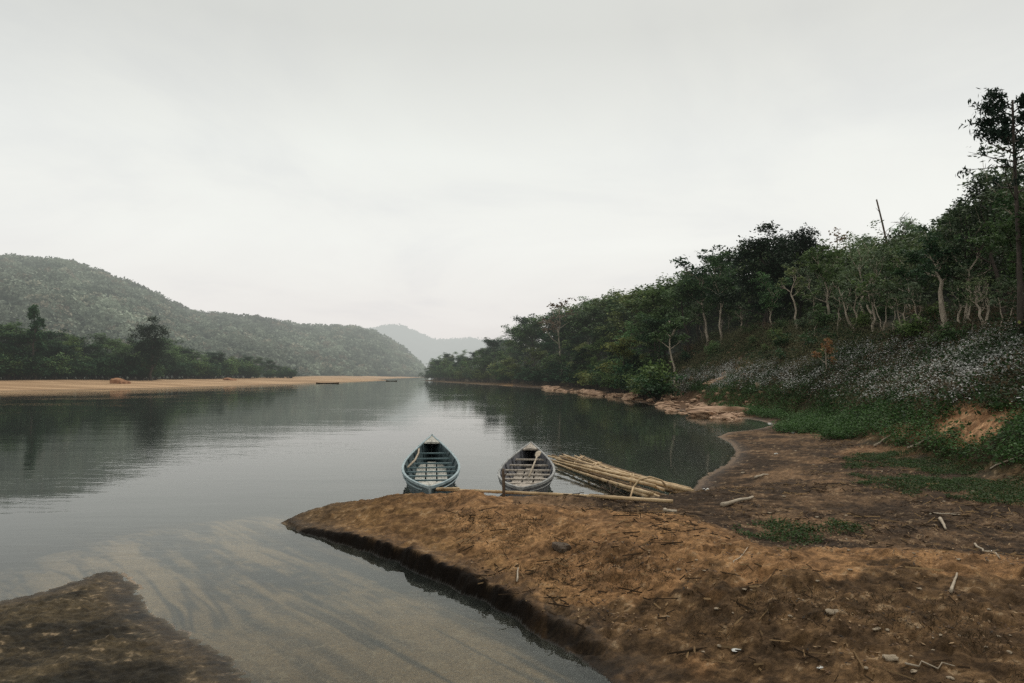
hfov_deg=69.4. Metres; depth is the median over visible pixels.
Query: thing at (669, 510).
stick
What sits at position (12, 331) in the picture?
broadleaf tree
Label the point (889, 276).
broadleaf tree
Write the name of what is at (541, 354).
broadleaf tree
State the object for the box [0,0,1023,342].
sky
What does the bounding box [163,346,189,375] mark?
broadleaf tree
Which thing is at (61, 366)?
bush
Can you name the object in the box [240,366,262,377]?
bush
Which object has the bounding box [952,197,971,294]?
broadleaf tree
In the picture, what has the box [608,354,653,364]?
bush
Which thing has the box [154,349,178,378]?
broadleaf tree
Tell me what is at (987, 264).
broadleaf tree
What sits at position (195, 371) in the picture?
bush
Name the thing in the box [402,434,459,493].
rowing boat
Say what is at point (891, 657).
stone
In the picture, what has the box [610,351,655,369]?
bush
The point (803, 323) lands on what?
bush
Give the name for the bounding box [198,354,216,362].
broadleaf tree
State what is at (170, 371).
bush
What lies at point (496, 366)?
bush
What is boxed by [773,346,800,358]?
bush
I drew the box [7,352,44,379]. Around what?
bush
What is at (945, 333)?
bush
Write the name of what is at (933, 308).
bush
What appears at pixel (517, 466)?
rowing boat
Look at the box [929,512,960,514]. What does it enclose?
fallen branch
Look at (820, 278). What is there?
broadleaf tree
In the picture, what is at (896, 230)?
broadleaf tree
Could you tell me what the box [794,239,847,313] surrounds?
broadleaf tree
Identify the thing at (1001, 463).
fallen branch
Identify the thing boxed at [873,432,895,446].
fallen branch
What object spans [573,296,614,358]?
broadleaf tree
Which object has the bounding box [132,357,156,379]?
bush
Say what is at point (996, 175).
broadleaf tree
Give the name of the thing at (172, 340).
broadleaf tree
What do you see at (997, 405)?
undergrowth
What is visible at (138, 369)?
bush
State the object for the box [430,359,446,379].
broadleaf tree
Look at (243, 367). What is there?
bush
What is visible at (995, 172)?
broadleaf tree
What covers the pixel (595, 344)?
broadleaf tree
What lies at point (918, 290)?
slender tree
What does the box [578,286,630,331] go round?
broadleaf tree
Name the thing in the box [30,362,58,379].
bush
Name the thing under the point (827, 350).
dry sapling
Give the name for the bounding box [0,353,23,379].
bush
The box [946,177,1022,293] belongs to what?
broadleaf tree
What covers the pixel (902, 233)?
bare tree
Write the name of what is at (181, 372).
bush
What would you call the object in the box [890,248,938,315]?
broadleaf tree
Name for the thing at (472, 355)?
broadleaf tree
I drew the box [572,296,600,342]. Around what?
broadleaf tree
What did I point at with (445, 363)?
broadleaf tree
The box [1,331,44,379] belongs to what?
broadleaf tree
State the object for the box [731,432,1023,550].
creeping grass
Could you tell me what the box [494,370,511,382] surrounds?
bush
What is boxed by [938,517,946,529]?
stick
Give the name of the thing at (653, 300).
broadleaf tree
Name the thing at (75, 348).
broadleaf tree
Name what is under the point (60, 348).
broadleaf tree
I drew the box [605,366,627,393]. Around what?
bush
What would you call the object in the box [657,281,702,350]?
broadleaf tree
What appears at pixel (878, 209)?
dead trunk
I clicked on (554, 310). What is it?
broadleaf tree
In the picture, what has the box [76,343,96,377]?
broadleaf tree
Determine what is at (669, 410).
rock
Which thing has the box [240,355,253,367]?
broadleaf tree
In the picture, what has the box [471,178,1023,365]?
woods
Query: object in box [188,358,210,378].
bush
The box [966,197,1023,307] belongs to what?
broadleaf tree
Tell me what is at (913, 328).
bush
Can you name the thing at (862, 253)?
broadleaf tree
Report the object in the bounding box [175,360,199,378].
bush
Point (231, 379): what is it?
earth bank
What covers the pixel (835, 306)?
slender tree
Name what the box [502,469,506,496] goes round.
mooring stake
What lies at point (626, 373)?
bush
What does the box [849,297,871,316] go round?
bush
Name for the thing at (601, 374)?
bush
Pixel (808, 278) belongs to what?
broadleaf tree
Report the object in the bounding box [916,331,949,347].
bush
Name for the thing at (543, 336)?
broadleaf tree
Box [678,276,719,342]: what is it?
broadleaf tree
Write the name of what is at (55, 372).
bush
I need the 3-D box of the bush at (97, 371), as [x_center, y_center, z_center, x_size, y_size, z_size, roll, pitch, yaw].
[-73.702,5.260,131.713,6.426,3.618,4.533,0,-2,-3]
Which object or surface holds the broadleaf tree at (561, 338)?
on the ground at (314, 566)
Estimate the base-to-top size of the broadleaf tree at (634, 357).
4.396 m
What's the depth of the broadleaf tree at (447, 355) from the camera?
223.54 m
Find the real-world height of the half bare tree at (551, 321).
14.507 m
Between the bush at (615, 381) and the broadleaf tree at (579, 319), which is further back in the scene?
the broadleaf tree at (579, 319)
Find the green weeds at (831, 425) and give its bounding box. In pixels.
[685,372,1023,467]
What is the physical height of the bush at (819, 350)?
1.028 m
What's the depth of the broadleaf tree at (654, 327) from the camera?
72.13 m
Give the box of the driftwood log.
[720,496,753,506]
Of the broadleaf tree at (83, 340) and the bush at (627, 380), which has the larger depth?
the broadleaf tree at (83, 340)
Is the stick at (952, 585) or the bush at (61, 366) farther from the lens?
the bush at (61, 366)
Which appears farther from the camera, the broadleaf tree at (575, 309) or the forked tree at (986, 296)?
the broadleaf tree at (575, 309)
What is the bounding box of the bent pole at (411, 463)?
[407,448,419,467]
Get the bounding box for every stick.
[662,508,676,512]
[754,474,768,478]
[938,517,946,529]
[949,572,957,593]
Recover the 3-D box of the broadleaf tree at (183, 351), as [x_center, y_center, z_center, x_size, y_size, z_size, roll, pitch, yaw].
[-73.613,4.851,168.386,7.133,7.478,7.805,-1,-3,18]
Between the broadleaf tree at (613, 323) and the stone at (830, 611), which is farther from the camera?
the broadleaf tree at (613, 323)
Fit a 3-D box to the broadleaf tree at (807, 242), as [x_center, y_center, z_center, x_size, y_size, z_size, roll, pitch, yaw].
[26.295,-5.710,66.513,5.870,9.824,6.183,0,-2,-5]
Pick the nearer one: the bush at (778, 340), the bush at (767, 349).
the bush at (778, 340)
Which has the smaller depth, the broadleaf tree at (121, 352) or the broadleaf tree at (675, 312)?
the broadleaf tree at (675, 312)
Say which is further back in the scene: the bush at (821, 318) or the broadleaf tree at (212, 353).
the broadleaf tree at (212, 353)
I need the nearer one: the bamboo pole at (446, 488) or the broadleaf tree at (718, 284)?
the bamboo pole at (446, 488)
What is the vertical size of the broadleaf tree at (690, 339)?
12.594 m
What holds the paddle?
on the rowing boat at (517, 466)
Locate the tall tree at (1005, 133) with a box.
[955,85,1023,334]
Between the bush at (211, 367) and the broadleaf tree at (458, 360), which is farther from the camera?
the broadleaf tree at (458, 360)
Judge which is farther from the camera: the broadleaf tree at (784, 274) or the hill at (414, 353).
the hill at (414, 353)
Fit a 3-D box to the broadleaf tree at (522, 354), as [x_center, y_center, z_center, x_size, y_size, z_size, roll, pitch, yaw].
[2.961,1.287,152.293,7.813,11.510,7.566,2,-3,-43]
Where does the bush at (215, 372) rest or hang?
on the ground at (314, 566)
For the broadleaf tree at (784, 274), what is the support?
on the ground at (314, 566)
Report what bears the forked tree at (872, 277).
on the ground at (314, 566)
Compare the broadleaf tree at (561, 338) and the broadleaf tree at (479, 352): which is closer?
the broadleaf tree at (561, 338)
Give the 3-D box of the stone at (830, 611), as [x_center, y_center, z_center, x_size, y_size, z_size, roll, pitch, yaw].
[2.538,2.139,5.859,0.109,0.034,0.088,-1,-3,14]
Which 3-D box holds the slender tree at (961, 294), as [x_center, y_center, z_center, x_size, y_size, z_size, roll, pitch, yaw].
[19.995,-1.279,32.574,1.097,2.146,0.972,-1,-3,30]
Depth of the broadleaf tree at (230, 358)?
175.82 m
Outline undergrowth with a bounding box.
[664,300,1023,424]
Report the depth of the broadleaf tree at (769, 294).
57.55 m
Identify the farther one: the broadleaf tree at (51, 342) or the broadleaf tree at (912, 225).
the broadleaf tree at (51, 342)
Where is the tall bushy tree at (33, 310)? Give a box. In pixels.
[20,304,47,379]
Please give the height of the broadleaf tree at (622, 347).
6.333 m
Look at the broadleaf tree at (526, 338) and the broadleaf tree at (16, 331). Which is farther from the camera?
the broadleaf tree at (526, 338)
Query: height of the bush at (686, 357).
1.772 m
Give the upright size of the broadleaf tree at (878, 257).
5.230 m
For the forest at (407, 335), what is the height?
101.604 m
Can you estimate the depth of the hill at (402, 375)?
315.76 m
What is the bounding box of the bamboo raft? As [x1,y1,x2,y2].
[547,453,693,497]
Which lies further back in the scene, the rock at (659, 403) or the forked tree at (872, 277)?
the rock at (659, 403)
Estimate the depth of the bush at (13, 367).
117.99 m
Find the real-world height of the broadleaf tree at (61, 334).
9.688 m
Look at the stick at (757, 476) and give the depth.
15.65 m
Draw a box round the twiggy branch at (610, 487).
[597,481,627,493]
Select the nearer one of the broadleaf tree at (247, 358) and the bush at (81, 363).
the bush at (81, 363)
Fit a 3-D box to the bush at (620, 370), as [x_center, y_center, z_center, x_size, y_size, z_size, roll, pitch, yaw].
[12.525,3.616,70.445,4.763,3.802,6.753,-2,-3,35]
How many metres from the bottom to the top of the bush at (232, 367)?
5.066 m
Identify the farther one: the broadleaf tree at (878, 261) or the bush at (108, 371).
the bush at (108, 371)
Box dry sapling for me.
[812,338,837,374]
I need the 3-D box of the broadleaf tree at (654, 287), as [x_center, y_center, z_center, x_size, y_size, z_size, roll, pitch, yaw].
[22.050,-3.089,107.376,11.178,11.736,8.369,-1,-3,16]
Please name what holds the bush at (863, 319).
on the ground at (314, 566)
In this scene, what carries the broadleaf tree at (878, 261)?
on the ground at (314, 566)
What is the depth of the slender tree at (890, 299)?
39.10 m
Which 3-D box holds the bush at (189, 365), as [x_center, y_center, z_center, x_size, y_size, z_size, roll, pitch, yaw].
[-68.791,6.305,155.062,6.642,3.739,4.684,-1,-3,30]
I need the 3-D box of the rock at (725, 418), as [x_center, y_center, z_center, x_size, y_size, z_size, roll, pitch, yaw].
[10.636,3.887,36.765,0.729,0.329,0.571,-1,-3,18]
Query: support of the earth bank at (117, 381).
on the ground at (314, 566)
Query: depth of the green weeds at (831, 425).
23.52 m
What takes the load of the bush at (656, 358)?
on the ground at (314, 566)
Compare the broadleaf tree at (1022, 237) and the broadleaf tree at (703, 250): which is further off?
the broadleaf tree at (703, 250)
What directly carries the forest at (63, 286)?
on the hill at (402, 375)
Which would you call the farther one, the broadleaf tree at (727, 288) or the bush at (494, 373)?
the bush at (494, 373)
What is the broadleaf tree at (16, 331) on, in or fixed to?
on the ground at (314, 566)
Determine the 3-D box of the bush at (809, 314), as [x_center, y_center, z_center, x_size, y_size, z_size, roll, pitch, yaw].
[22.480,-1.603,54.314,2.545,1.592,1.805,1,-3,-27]
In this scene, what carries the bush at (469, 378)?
on the ground at (314, 566)
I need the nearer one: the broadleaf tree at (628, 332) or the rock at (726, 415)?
the rock at (726, 415)
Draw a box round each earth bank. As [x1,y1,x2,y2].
[110,378,130,383]
[223,378,236,380]
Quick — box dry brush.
[662,311,888,379]
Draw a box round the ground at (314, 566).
[0,288,1023,682]
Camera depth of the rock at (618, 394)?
69.41 m
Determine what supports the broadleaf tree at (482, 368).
on the ground at (314, 566)
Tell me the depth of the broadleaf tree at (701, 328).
105.51 m
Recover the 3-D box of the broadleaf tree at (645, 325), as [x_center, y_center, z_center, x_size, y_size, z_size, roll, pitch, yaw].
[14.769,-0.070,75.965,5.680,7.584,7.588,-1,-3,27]
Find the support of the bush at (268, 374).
on the ground at (314, 566)
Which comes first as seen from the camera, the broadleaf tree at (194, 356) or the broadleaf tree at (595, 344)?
the broadleaf tree at (595, 344)
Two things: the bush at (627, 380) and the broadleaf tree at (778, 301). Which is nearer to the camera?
the broadleaf tree at (778, 301)
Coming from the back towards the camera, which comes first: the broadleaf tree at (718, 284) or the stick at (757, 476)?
the broadleaf tree at (718, 284)
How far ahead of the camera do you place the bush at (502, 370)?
153.41 m
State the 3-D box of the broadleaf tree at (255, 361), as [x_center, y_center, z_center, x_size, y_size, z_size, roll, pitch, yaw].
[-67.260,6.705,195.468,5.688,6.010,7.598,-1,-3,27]
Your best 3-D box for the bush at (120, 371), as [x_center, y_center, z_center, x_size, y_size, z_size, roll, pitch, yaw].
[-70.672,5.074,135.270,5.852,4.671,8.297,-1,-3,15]
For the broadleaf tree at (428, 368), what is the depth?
225.29 m
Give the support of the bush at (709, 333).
on the ground at (314, 566)
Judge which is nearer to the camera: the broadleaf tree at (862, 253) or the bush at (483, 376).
the broadleaf tree at (862, 253)
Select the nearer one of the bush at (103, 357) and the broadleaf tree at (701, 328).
the broadleaf tree at (701, 328)
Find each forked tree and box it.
[730,300,754,332]
[827,277,864,332]
[849,265,891,331]
[886,292,923,324]
[947,280,986,329]
[960,276,1003,328]
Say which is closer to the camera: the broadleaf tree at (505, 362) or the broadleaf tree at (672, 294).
the broadleaf tree at (672, 294)
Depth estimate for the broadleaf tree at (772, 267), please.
64.09 m
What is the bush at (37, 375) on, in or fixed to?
on the ground at (314, 566)
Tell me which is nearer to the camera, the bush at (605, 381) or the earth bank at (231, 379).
the bush at (605, 381)
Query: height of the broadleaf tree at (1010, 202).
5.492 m
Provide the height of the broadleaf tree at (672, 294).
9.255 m
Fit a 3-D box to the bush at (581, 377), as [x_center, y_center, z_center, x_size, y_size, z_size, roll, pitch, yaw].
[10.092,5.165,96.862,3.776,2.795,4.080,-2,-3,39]
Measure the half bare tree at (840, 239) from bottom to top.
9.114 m
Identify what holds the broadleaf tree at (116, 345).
on the ground at (314, 566)
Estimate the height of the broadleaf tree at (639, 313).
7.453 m
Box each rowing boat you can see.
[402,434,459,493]
[498,441,554,496]
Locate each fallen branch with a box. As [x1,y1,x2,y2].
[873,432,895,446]
[905,660,954,668]
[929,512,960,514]
[974,543,1000,558]
[990,455,1021,469]
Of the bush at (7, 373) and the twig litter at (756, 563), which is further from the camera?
the bush at (7, 373)
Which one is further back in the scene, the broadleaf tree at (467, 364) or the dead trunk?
the broadleaf tree at (467, 364)
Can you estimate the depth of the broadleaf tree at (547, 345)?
134.89 m
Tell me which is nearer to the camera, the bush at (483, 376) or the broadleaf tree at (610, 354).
the broadleaf tree at (610, 354)
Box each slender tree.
[648,313,690,393]
[684,299,709,340]
[719,308,739,330]
[774,261,812,331]
[808,303,826,335]
[827,285,851,332]
[861,281,896,330]
[886,294,903,331]
[900,281,931,331]
[953,289,975,330]
[988,275,1023,326]
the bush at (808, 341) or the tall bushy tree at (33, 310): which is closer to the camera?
the bush at (808, 341)
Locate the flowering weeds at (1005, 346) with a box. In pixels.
[671,316,1023,409]
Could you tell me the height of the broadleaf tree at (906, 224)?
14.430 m
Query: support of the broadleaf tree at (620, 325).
on the ground at (314, 566)
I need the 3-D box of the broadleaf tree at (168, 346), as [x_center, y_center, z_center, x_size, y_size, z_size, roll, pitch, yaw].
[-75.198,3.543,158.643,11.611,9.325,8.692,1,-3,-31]
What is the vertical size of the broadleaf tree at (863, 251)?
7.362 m
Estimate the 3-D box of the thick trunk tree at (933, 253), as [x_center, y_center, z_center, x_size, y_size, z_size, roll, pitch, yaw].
[20.575,-3.022,35.477,2.531,5.309,2.405,0,-2,-9]
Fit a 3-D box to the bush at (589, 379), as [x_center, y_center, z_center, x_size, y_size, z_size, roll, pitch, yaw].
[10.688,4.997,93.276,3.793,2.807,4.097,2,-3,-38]
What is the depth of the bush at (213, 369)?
164.67 m
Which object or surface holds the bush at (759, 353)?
on the ground at (314, 566)
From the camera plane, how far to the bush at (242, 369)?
179.28 m
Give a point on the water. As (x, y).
(409, 410)
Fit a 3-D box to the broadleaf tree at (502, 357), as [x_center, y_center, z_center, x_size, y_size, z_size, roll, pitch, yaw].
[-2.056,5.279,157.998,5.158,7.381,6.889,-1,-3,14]
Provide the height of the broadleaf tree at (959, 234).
4.804 m
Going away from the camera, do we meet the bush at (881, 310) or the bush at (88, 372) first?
the bush at (881, 310)
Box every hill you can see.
[0,297,409,376]
[378,328,482,366]
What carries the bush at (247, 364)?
on the ground at (314, 566)
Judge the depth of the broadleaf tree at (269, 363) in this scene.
191.85 m
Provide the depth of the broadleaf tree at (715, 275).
69.48 m
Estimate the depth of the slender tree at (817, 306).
47.82 m
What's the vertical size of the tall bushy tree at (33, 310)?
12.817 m
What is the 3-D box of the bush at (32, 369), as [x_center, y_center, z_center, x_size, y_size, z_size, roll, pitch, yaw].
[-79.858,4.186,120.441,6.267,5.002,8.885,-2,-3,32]
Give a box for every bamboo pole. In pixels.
[436,487,459,489]
[437,489,672,502]
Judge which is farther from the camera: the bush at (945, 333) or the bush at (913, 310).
the bush at (913, 310)
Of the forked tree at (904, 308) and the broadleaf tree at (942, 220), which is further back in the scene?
the broadleaf tree at (942, 220)
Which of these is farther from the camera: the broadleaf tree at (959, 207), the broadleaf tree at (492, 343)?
the broadleaf tree at (492, 343)
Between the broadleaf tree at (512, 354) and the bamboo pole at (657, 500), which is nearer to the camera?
the bamboo pole at (657, 500)
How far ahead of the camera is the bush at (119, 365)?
133.79 m
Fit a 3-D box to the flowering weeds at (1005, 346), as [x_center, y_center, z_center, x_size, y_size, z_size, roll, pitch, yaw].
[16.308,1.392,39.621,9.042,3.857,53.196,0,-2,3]
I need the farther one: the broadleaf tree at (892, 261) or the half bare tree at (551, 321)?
the half bare tree at (551, 321)
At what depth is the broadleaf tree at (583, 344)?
109.23 m
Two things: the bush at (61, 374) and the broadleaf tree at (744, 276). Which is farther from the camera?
the bush at (61, 374)
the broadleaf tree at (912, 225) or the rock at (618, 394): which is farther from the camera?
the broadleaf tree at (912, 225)
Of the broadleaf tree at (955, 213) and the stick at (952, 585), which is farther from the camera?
the broadleaf tree at (955, 213)
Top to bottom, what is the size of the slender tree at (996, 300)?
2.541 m
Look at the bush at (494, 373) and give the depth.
156.13 m
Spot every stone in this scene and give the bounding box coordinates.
[825,609,838,614]
[882,654,898,660]
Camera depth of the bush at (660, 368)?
56.88 m
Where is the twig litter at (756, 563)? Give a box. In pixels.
[444,437,1023,682]
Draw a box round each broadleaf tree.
[0,319,50,378]
[0,321,36,378]
[0,322,27,345]
[0,324,30,353]
[0,330,49,379]
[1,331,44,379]
[35,327,61,349]
[35,329,70,353]
[43,342,80,379]
[45,339,80,361]
[53,330,76,378]
[59,334,104,359]
[62,336,88,364]
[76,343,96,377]
[82,330,122,354]
[82,342,119,378]
[96,336,134,376]
[105,344,133,379]
[120,315,171,380]
[121,337,136,378]
[136,338,187,377]
[138,340,190,359]
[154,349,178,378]
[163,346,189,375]
[179,347,203,376]
[181,350,212,365]
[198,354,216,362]
[204,350,225,376]
[205,352,230,377]
[219,356,242,377]
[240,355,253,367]
[248,356,270,376]
[259,360,274,371]
[426,360,435,370]
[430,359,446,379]
[437,358,453,379]
[441,352,450,361]
[452,357,467,368]
[456,358,470,380]
[467,352,477,365]
[475,348,488,367]
[475,357,489,381]
[478,337,513,362]
[489,350,510,368]
[497,357,517,382]
[501,314,561,365]
[501,326,517,362]
[502,341,522,370]
[508,313,539,366]
[514,320,545,365]
[520,347,549,384]
[523,319,546,359]
[531,305,569,361]
[536,312,568,359]
[538,340,555,362]
[546,309,571,353]
[546,339,582,361]
[552,311,590,360]
[553,300,592,363]
[555,304,615,347]
[562,334,585,363]
[566,342,596,368]
[569,345,591,387]
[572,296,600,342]
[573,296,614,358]
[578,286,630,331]
[579,335,613,368]
[580,292,639,343]
[583,357,603,388]
[587,292,622,353]
[593,337,646,392]
[595,296,634,342]
[600,288,661,352]
[603,287,644,351]
[604,350,617,388]
[613,321,646,363]
[617,353,643,375]
[618,285,678,355]
[623,272,702,360]
[626,307,686,361]
[628,282,673,356]
[634,306,677,340]
[636,314,681,371]
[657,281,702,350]
[658,271,718,352]
[669,268,700,345]
[669,270,717,343]
[670,245,729,350]
[672,283,723,331]
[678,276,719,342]
[688,273,717,334]
[693,251,740,342]
[694,274,747,319]
[695,249,746,325]
[705,238,786,328]
[706,262,747,329]
[707,220,800,326]
[746,281,785,323]
[748,271,794,324]
[758,239,795,316]
[775,222,828,321]
[781,260,826,310]
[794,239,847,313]
[805,246,840,312]
[838,220,883,313]
[842,236,886,282]
[853,236,903,318]
[853,238,903,314]
[861,222,917,243]
[875,239,922,307]
[880,263,909,312]
[884,240,921,312]
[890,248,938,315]
[891,218,930,240]
[899,217,921,238]
[921,198,976,286]
[933,201,988,309]
[936,196,1021,322]
[941,221,1004,301]
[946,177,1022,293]
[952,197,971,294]
[953,230,1000,305]
[954,172,1023,318]
[958,168,1023,193]
[966,136,1023,272]
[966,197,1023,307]
[971,161,1023,186]
[986,189,1023,254]
[1003,180,1023,263]
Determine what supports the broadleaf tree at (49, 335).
on the ground at (314, 566)
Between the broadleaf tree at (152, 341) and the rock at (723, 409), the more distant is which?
the broadleaf tree at (152, 341)
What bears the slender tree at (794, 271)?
on the ground at (314, 566)
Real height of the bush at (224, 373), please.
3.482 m
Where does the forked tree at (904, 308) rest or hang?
on the ground at (314, 566)
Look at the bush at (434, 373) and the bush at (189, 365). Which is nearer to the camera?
the bush at (189, 365)
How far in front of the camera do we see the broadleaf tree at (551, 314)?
143.61 m
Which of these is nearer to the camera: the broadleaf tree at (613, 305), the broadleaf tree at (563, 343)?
the broadleaf tree at (613, 305)
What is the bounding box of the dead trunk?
[876,199,903,307]
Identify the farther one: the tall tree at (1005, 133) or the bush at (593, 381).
the bush at (593, 381)
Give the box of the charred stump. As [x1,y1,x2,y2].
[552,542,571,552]
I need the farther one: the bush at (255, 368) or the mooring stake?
the bush at (255, 368)
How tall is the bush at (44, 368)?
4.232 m
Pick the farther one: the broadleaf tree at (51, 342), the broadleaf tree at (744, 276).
the broadleaf tree at (51, 342)
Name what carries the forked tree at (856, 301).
on the ground at (314, 566)
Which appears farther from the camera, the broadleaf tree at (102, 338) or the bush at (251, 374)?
the bush at (251, 374)
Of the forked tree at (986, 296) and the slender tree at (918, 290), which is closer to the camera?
the forked tree at (986, 296)
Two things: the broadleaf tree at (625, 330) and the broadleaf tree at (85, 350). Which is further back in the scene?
the broadleaf tree at (85, 350)
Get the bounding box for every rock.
[605,393,614,396]
[614,393,623,396]
[624,396,634,400]
[654,402,669,404]
[665,409,680,411]
[685,406,747,413]
[687,407,716,415]
[720,413,737,417]
[720,416,733,419]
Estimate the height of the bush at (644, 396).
2.208 m
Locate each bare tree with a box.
[537,297,578,374]
[828,227,852,267]
[882,214,920,261]
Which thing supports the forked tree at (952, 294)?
on the ground at (314, 566)
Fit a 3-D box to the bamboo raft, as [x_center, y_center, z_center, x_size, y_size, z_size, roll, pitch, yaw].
[1.961,2.763,16.465,1.409,0.472,8.124,1,-2,-12]
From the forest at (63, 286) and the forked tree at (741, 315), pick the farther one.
the forest at (63, 286)
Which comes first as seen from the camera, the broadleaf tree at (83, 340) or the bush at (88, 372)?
the bush at (88, 372)
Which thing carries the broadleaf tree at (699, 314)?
on the ground at (314, 566)
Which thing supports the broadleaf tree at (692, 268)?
on the ground at (314, 566)
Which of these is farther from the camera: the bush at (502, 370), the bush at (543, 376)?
the bush at (502, 370)
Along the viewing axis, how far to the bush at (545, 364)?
127.98 m
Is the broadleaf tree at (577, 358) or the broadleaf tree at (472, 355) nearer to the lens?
the broadleaf tree at (577, 358)
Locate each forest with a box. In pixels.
[0,253,427,376]
[367,323,516,367]
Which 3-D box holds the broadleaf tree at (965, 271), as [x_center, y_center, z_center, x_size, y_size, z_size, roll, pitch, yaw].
[21.678,-3.534,34.090,4.087,5.924,2.660,-2,-3,38]
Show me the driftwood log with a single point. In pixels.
(727, 503)
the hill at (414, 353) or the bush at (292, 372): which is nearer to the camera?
the bush at (292, 372)
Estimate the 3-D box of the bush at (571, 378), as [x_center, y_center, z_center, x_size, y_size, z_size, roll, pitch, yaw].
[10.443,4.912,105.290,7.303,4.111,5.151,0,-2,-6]
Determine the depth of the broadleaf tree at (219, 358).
170.07 m
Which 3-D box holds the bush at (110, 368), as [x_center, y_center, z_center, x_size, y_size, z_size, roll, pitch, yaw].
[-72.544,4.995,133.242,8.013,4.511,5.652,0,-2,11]
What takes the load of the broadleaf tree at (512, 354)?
on the ground at (314, 566)
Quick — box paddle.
[528,451,540,476]
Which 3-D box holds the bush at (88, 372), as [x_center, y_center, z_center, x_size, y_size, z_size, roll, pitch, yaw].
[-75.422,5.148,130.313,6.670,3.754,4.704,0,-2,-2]
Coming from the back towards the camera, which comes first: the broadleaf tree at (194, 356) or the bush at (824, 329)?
the broadleaf tree at (194, 356)
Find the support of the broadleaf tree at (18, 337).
on the ground at (314, 566)
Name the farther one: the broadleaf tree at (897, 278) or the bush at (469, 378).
the bush at (469, 378)
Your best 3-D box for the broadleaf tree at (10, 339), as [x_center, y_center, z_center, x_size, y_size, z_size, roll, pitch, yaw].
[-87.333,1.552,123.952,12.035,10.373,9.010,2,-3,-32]
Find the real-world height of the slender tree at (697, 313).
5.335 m
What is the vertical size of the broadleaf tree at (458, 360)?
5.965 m
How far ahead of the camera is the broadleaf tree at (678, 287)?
98.04 m
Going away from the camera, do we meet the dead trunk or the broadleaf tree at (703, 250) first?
the dead trunk
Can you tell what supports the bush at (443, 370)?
on the ground at (314, 566)
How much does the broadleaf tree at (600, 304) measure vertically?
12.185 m
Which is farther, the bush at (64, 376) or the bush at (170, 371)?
the bush at (170, 371)
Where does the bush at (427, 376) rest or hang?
on the ground at (314, 566)
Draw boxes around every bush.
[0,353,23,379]
[0,354,32,379]
[5,353,55,379]
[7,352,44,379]
[17,360,55,379]
[29,362,52,379]
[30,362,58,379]
[36,352,74,379]
[39,363,64,379]
[50,360,74,379]
[54,366,74,379]
[60,365,76,379]
[67,358,88,379]
[68,359,96,379]
[74,360,104,379]
[84,354,112,378]
[89,362,113,378]
[93,358,129,379]
[93,361,121,379]
[97,356,125,378]
[98,357,136,378]
[111,356,134,377]
[113,357,149,379]
[128,355,164,379]
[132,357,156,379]
[139,366,155,379]
[152,366,169,379]
[164,360,190,378]
[165,361,191,378]
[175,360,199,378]
[178,363,197,378]
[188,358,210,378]
[189,362,211,378]
[198,364,218,378]
[206,361,222,378]
[206,361,223,378]
[215,365,231,378]
[217,359,238,377]
[234,359,252,377]
[234,364,251,377]
[237,362,261,377]
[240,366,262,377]
[241,361,259,377]
[262,370,276,377]
[282,369,297,377]
[418,372,434,379]
[429,367,443,380]
[435,363,455,380]
[462,371,476,381]
[476,370,494,381]
[486,363,505,382]
[487,361,518,374]
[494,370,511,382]
[497,365,512,381]
[521,364,549,384]
[534,368,560,384]
[538,354,565,374]
[541,367,565,385]
[560,363,586,387]
[573,360,599,386]
[574,370,594,389]
[580,371,602,389]
[587,362,626,391]
[589,360,611,389]
[593,369,617,392]
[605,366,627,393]
[606,359,642,392]
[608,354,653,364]
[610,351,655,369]
[610,359,662,389]
[622,370,648,397]
[626,358,680,400]
[626,368,688,402]
[626,376,662,399]
[640,353,671,375]
[678,348,701,361]
[704,340,721,355]
[708,331,725,340]
[756,348,776,361]
[760,343,773,351]
[764,327,784,340]
[770,330,796,348]
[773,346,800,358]
[791,317,818,332]
[794,329,837,349]
[803,309,825,320]
[808,307,843,328]
[812,324,833,335]
[816,347,840,360]
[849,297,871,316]
[850,311,878,330]
[866,300,896,320]
[893,313,932,340]
[899,304,922,314]
[916,301,948,320]
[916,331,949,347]
[932,321,976,344]
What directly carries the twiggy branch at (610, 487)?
in the water
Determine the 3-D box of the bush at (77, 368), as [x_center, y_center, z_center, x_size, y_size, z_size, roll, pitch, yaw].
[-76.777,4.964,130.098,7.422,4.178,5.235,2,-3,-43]
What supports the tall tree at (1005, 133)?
on the ground at (314, 566)
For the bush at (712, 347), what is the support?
on the ground at (314, 566)
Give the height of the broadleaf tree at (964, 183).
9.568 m
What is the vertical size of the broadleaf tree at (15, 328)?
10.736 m
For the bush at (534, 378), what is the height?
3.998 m
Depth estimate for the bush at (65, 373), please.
126.60 m
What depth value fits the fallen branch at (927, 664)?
4.99 m
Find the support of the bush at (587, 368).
on the ground at (314, 566)
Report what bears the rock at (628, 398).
in the water
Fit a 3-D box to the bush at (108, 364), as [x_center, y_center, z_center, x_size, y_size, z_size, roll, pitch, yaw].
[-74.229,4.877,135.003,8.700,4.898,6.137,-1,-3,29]
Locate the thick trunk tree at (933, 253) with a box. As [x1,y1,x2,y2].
[908,224,972,330]
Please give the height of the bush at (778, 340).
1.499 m
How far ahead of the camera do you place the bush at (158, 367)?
138.81 m

